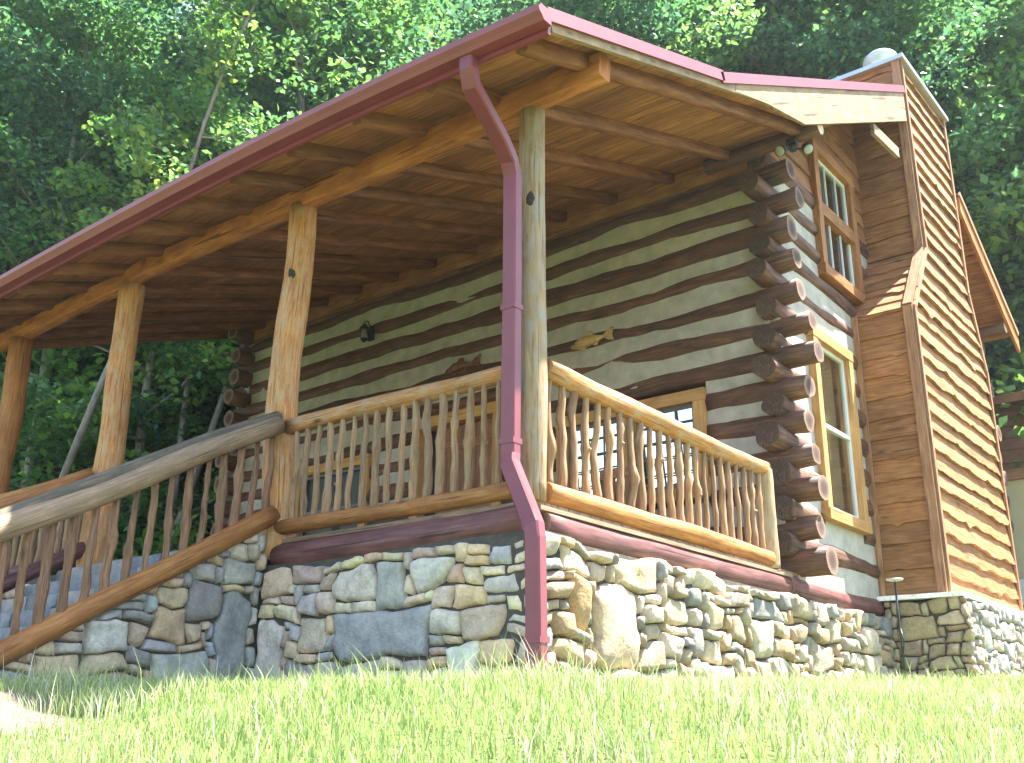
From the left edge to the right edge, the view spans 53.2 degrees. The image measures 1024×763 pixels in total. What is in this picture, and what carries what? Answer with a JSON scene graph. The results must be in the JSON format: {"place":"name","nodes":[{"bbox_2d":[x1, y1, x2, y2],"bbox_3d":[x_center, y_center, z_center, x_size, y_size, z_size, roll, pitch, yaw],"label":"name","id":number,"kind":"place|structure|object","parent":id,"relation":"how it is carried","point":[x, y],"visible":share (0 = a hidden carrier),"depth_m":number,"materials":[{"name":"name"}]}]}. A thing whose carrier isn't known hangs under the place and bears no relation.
{"place":"outdoors","nodes":[
{"label":"outdoors","id":0,"kind":"place"},
{"bbox_2d":[0,690,70,734],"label":"path","id":1,"kind":"structure","parent":0,"point":[11,703],"depth_m":5.17,"materials":[{"name":"white concrete"}]},
{"bbox_2d":[167,1,217,24],"label":"sky","id":2,"kind":"structure","parent":0,"point":[183,1],"materials":[{"name":"white"}]},
{"bbox_2d":[0,407,1023,762],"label":"ground","id":3,"kind":"structure","parent":0,"point":[562,759],"depth_m":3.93,"materials":[{"name":"green plant"}]},
{"bbox_2d":[10,462,78,489],"bbox_3d":[-11.455,3.829,23.584,3.894,3.622,4.734,15,-23,-36],"label":"bush","id":4,"kind":"object","parent":3,"relation":"on","point":[56,476],"visible":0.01,"depth_m":22.50,"materials":[{"name":"green plant"}]},
{"bbox_2d":[0,3,105,471],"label":"broadleaf tree","id":5,"kind":"object","parent":3,"relation":"on","point":[52,368],"visible":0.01,"depth_m":26.89,"materials":[{"name":"green plant"}]},
{"bbox_2d":[10,493,149,577],"bbox_3d":[-8.649,3.941,19.714,3.690,4.000,4.835,-6,-20,18],"label":"bush","id":6,"kind":"object","parent":3,"relation":"on","point":[120,547],"visible":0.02,"depth_m":19.42,"materials":[{"name":"green plant"}]},
{"bbox_2d":[0,0,173,363],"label":"broadleaf tree","id":7,"kind":"object","parent":3,"relation":"on","point":[17,134],"visible":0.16,"depth_m":23.13,"materials":[{"name":"green plant"}]},
{"bbox_2d":[0,0,174,488],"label":"broadleaf tree","id":8,"kind":"object","parent":3,"relation":"on","point":[15,462],"visible":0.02,"depth_m":24.90,"materials":[{"name":"green plant"}]},
{"bbox_2d":[0,2,203,459],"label":"broadleaf tree","id":9,"kind":"object","parent":3,"relation":"on","point":[65,380],"visible":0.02,"depth_m":31.87,"materials":[{"name":"green plant"}]},
{"bbox_2d":[0,0,204,488],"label":"broadleaf tree","id":10,"kind":"object","parent":3,"relation":"on","point":[110,35],"visible":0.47,"depth_m":22.16,"materials":[{"name":"green plant"}]},
{"bbox_2d":[50,546,170,574],"bbox_3d":[-6.724,4.453,18.366,2.904,2.700,3.530,-1,-19,5],"label":"bush","id":11,"kind":"object","parent":3,"relation":"on","point":[153,549],"depth_m":18.01,"materials":[{"name":"green plant"}]},
{"bbox_2d":[12,489,212,573],"bbox_3d":[-9.039,4.030,22.073,3.609,3.356,4.387,-15,-24,38],"label":"bush","id":12,"kind":"object","parent":3,"relation":"on","point":[162,526],"depth_m":22.48,"materials":[{"name":"green plant"}]},
{"bbox_2d":[0,60,281,559],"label":"broadleaf tree","id":13,"kind":"object","parent":3,"relation":"on","point":[209,354],"visible":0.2,"depth_m":20.35,"materials":[{"name":"green plant"}]},
{"bbox_2d":[42,0,283,489],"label":"broadleaf tree","id":14,"kind":"object","parent":3,"relation":"on","point":[166,46],"visible":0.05,"depth_m":28.80,"materials":[{"name":"green plant"}]},
{"bbox_2d":[141,473,184,530],"bbox_3d":[-9.217,3.767,24.409,4.234,3.239,3.483,-4,-19,15],"label":"bush","id":15,"kind":"object","parent":3,"relation":"on","point":[149,491],"depth_m":23.44,"materials":[{"name":"green plant"}]},
{"bbox_2d":[113,492,214,557],"bbox_3d":[-6.783,4.190,20.873,3.617,3.364,4.397,-16,-25,39],"label":"bush","id":16,"kind":"object","parent":3,"relation":"on","point":[160,514],"visible":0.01,"depth_m":20.11,"materials":[{"name":"green plant"}]},
{"bbox_2d":[145,479,215,539],"bbox_3d":[-6.905,3.829,23.012,3.933,3.008,3.235,-12,-23,34],"label":"bush","id":17,"kind":"object","parent":3,"relation":"on","point":[201,487],"depth_m":22.03,"materials":[{"name":"green plant"}]},
{"bbox_2d":[34,0,332,557],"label":"broadleaf tree","id":18,"kind":"object","parent":3,"relation":"on","point":[230,121],"visible":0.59,"depth_m":18.21,"materials":[{"name":"green plant"}]},
{"bbox_2d":[116,14,280,548],"bbox_3d":[-6.583,-0.874,21.158,3.636,15.284,3.799,-10,-22,29],"label":"broadleaf tree","id":19,"kind":"object","parent":3,"relation":"on","point":[186,387],"visible":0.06,"depth_m":22.09,"materials":[{"name":"green plant"}]},
{"bbox_2d":[133,11,277,488],"bbox_3d":[-9.576,-4.027,32.532,7.696,17.770,7.904,-9,-21,26],"label":"broadleaf tree","id":20,"kind":"object","parent":3,"relation":"on","point":[184,476],"depth_m":32.82,"materials":[{"name":"green plant"}]},
{"bbox_2d":[125,72,325,529],"bbox_3d":[-6.145,-0.812,23.834,6.338,14.633,6.509,10,-21,-27],"label":"broadleaf tree","id":21,"kind":"object","parent":3,"relation":"on","point":[195,424],"visible":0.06,"depth_m":20.98,"materials":[{"name":"green plant"}]},
{"bbox_2d":[196,104,295,472],"bbox_3d":[-5.341,0.045,20.751,3.274,13.539,3.697,5,-21,-13],"label":"broadleaf tree","id":22,"kind":"object","parent":3,"relation":"on","point":[268,127],"visible":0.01,"depth_m":22.79,"materials":[{"name":"green plant"}]},
{"bbox_2d":[128,0,439,173],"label":"broadleaf tree","id":23,"kind":"object","parent":3,"relation":"on","point":[283,17],"visible":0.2,"depth_m":22.20,"materials":[{"name":"green plant"}]},
{"bbox_2d":[170,0,400,548],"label":"broadleaf tree","id":24,"kind":"object","parent":3,"relation":"on","point":[221,402],"visible":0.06,"depth_m":22.78,"materials":[{"name":"green plant"}]},
{"bbox_2d":[169,0,445,172],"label":"broadleaf tree","id":25,"kind":"object","parent":3,"relation":"on","point":[283,71],"visible":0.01,"depth_m":27.50,"materials":[{"name":"green plant"}]},
{"bbox_2d":[247,1,434,104],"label":"broadleaf tree","id":26,"kind":"object","parent":3,"relation":"on","point":[265,86],"depth_m":26.91,"materials":[{"name":"green plant"}]},
{"bbox_2d":[226,0,462,123],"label":"broadleaf tree","id":27,"kind":"object","parent":3,"relation":"on","point":[401,9],"visible":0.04,"depth_m":24.99,"materials":[{"name":"green plant"}]},
{"bbox_2d":[384,0,455,70],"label":"broadleaf tree","id":28,"kind":"object","parent":3,"relation":"on","point":[426,21],"visible":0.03,"depth_m":26.52,"materials":[{"name":"green plant"}]},
{"bbox_2d":[407,0,524,53],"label":"broadleaf tree","id":29,"kind":"object","parent":3,"relation":"on","point":[458,10],"visible":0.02,"depth_m":29.75,"materials":[{"name":"green plant"}]},
{"bbox_2d":[0,2,1023,682],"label":"log cabin","id":30,"kind":"object","parent":3,"relation":"on","point":[778,388],"visible":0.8,"depth_m":10.54,"materials":[{"name":"wood"}]},
{"bbox_2d":[295,453,424,536],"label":"window","id":31,"kind":"structure","parent":30,"relation":"in","point":[356,473],"depth_m":14.98,"materials":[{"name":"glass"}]},
{"bbox_2d":[359,321,374,342],"bbox_3d":[-2.159,-0.740,15.138,0.156,0.368,0.241,-14,-24,37],"label":"wall lantern","id":32,"kind":"object","parent":30,"relation":"attached to","point":[364,328],"depth_m":15.10,"materials":[{"name":"black metal"}]},
{"bbox_2d":[408,401,502,518],"bbox_3d":[-0.704,1.607,13.321,1.620,2.505,0.245,-14,-24,37],"label":"door","id":33,"kind":"structure","parent":30,"relation":"in","point":[491,406],"depth_m":13.51,"materials":[{"name":"brown wood"}]},
{"bbox_2d":[445,354,480,375],"bbox_3d":[-0.665,-0.214,13.824,0.630,0.231,0.149,-14,-24,37],"label":"fish carving","id":34,"kind":"object","parent":30,"relation":"attached to","point":[458,366],"visible":1,"depth_m":13.78,"materials":[{"name":"brown wood"}]},
{"bbox_2d":[570,326,613,350],"bbox_3d":[0.982,-0.513,12.525,0.640,0.235,0.150,-14,-24,37],"label":"fish carving","id":35,"kind":"object","parent":30,"relation":"attached to","point":[589,338],"visible":1,"depth_m":12.48,"materials":[{"name":"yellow wood"}]},
{"bbox_2d":[555,386,710,510],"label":"window","id":36,"kind":"structure","parent":30,"relation":"in","point":[688,407],"depth_m":11.58,"materials":[{"name":"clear glass"}]},
{"bbox_2d":[774,137,813,156],"bbox_3d":[3.066,-2.544,11.164,0.426,0.249,0.198,3,-19,-6],"label":"floodlight","id":37,"kind":"object","parent":30,"relation":"attached to","point":[792,143],"visible":1,"depth_m":11.12,"materials":[{"name":"black metal"}]},
{"bbox_2d":[805,138,864,305],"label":"window","id":38,"kind":"structure","parent":30,"relation":"in","point":[834,212],"depth_m":13.18,"materials":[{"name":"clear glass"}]},
{"bbox_2d":[806,327,872,534],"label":"window","id":39,"kind":"structure","parent":30,"relation":"in","point":[836,416],"depth_m":11.87,"materials":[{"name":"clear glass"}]},
{"bbox_2d":[403,0,621,421],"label":"broadleaf tree","id":40,"kind":"object","parent":3,"relation":"on","point":[461,29],"visible":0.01,"depth_m":22.59,"materials":[{"name":"green plant"}]},
{"bbox_2d":[481,0,613,18],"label":"broadleaf tree","id":41,"kind":"object","parent":3,"relation":"on","point":[517,0],"depth_m":30.00,"materials":[{"name":"green plant"}]},
{"bbox_2d":[477,0,644,36],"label":"broadleaf tree","id":42,"kind":"object","parent":3,"relation":"on","point":[522,2],"visible":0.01,"depth_m":26.02,"materials":[{"name":"green plant"}]},
{"bbox_2d":[527,0,766,71],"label":"broadleaf tree","id":43,"kind":"object","parent":3,"relation":"on","point":[669,34],"visible":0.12,"depth_m":21.07,"materials":[{"name":"green plant"}]},
{"bbox_2d":[651,0,762,71],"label":"broadleaf tree","id":44,"kind":"object","parent":3,"relation":"on","point":[701,25],"visible":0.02,"depth_m":25.56,"materials":[{"name":"green plant"}]},
{"bbox_2d":[672,0,900,79],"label":"broadleaf tree","id":45,"kind":"object","parent":3,"relation":"on","point":[765,34],"visible":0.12,"depth_m":22.63,"materials":[{"name":"green plant"}]},
{"bbox_2d":[684,0,1003,353],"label":"broadleaf tree","id":46,"kind":"object","parent":3,"relation":"on","point":[844,58],"visible":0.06,"depth_m":22.63,"materials":[{"name":"green plant"}]},
{"bbox_2d":[886,578,905,673],"bbox_3d":[3.639,2.432,9.552,0.160,1.165,0.158,-14,-24,37],"label":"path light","id":47,"kind":"object","parent":3,"relation":"on","point":[894,580],"visible":0.94,"depth_m":9.61,"materials":[{"name":"black metal"}]},
{"bbox_2d":[784,0,1022,357],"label":"broadleaf tree","id":48,"kind":"object","parent":3,"relation":"on","point":[959,142],"visible":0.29,"depth_m":21.65,"materials":[{"name":"green plant"}]},
{"bbox_2d":[805,0,1023,223],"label":"broadleaf tree","id":49,"kind":"object","parent":3,"relation":"on","point":[999,165],"visible":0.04,"depth_m":22.29,"materials":[{"name":"green plant"}]},
{"bbox_2d":[833,0,1023,395],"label":"broadleaf tree","id":50,"kind":"object","parent":3,"relation":"on","point":[1008,262],"visible":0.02,"depth_m":22.23,"materials":[{"name":"green plant"}]},
{"bbox_2d":[912,0,1023,467],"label":"broadleaf tree","id":51,"kind":"object","parent":3,"relation":"on","point":[1010,54],"visible":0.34,"depth_m":20.88,"materials":[{"name":"green plant"}]},
{"bbox_2d":[939,8,1023,395],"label":"broadleaf tree","id":52,"kind":"object","parent":3,"relation":"on","point":[997,232],"depth_m":25.92,"materials":[{"name":"green plant"}]},
{"bbox_2d":[992,391,1023,609],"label":"shed","id":53,"kind":"structure","parent":3,"relation":"on","point":[1011,446],"depth_m":16.93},
{"bbox_2d":[998,9,1023,354],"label":"broadleaf tree","id":54,"kind":"object","parent":3,"relation":"on","point":[1014,232],"visible":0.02,"depth_m":23.38,"materials":[{"name":"green plant"}]},
{"bbox_2d":[599,466,644,508],"bbox_3d":[1.002,1.425,10.628,0.650,1.170,0.580,-14,-24,37],"label":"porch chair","id":55,"kind":"object","parent":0,"point":[626,476],"visible":0.06,"depth_m":10.93,"materials":[{"name":"brown wood"}]}
]}

